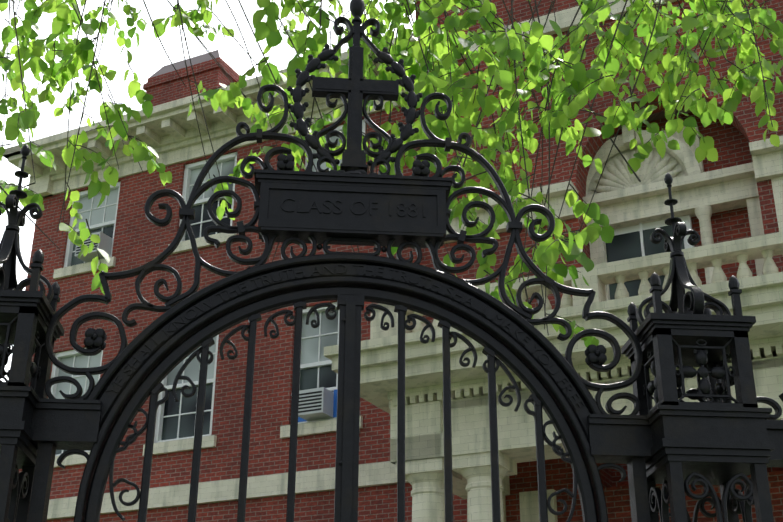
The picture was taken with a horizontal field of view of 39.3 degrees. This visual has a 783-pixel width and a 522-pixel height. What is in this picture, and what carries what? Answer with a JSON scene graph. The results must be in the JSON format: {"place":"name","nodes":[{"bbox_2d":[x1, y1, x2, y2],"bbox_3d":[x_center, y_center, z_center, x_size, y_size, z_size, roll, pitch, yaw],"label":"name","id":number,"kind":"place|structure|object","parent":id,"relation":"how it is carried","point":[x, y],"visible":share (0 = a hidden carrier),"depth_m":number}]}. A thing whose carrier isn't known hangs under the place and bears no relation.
{"place":"outdoors","nodes":[
{"label":"outdoors","id":0,"kind":"place"},
{"bbox_2d":[0,0,414,381],"label":"sky","id":1,"kind":"structure","parent":0,"point":[150,56]},
{"bbox_2d":[298,390,336,421],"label":"blue panels","id":2,"kind":"object","parent":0,"point":[334,408],"visible":0.21,"depth_m":18.47},
{"bbox_2d":[105,197,584,409],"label":"gate inscriptions","id":3,"kind":"object","parent":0,"point":[337,265],"visible":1,"depth_m":3.69},
{"bbox_2d":[254,169,452,248],"bbox_3d":[-0.136,-0.177,3.834,0.692,0.222,0.132,2,-24,-4],"label":"gate plaque","id":4,"kind":"object","parent":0,"point":[380,225],"visible":0.9,"depth_m":3.79},
{"bbox_2d":[312,46,398,174],"bbox_3d":[-0.134,-0.547,4.000,0.316,0.598,0.136,2,-24,-4],"label":"cross","id":5,"kind":"object","parent":4,"relation":"on","point":[355,88],"visible":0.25,"depth_m":4.01},
{"bbox_2d":[0,144,774,521],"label":"gate posts","id":6,"kind":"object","parent":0,"point":[710,438],"visible":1,"depth_m":3.52},
{"bbox_2d":[0,0,782,346],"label":"tree","id":7,"kind":"object","parent":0,"point":[64,72],"depth_m":8.24},
{"bbox_2d":[19,0,782,521],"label":"brick walls","id":8,"kind":"structure","parent":0,"point":[139,240],"depth_m":18.81},
{"bbox_2d":[149,50,238,77],"bbox_3d":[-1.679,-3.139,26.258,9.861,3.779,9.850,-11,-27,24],"label":"chimney cap","id":9,"kind":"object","parent":8,"relation":"on","point":[194,61],"depth_m":26.62},
{"bbox_2d":[48,119,697,455],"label":"window frames","id":10,"kind":"structure","parent":8,"relation":"in","point":[640,227],"depth_m":20.30},
{"bbox_2d":[75,231,333,420],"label":"building air conditioners","id":11,"kind":"object","parent":10,"relation":"in","point":[327,396],"visible":0.5,"depth_m":18.38},
{"bbox_2d":[76,234,321,412],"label":"grilles","id":12,"kind":"object","parent":11,"relation":"attached to","point":[299,394],"visible":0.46,"depth_m":18.28},
{"bbox_2d":[55,127,362,398],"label":"window blinds","id":13,"kind":"object","parent":10,"relation":"in","point":[309,349],"visible":0.29,"depth_m":21.29},
{"bbox_2d":[55,199,684,454],"bbox_3d":[-0.052,2.529,17.751,14.936,9.908,0.598,-13,-27,27],"label":"window glass","id":14,"kind":"object","parent":10,"relation":"in","point":[623,246],"visible":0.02,"depth_m":19.64},
{"bbox_2d":[45,0,782,521],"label":"ornamental scrollwork","id":15,"kind":"object","parent":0,"point":[95,344],"visible":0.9,"depth_m":3.76},
{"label":"path pavement","id":16,"kind":"structure","parent":0,"visible":0},
{"bbox_2d":[27,254,782,521],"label":"gate arch bars","id":17,"kind":"object","parent":16,"relation":"on","point":[97,421],"visible":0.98,"depth_m":3.54},
{"bbox_3d":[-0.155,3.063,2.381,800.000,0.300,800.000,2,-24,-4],"label":"lawn","id":18,"kind":"structure","parent":0,"visible":0},
{"bbox_2d":[3,0,782,521],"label":"stone trim","id":19,"kind":"structure","parent":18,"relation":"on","point":[167,132],"depth_m":14.82}
]}

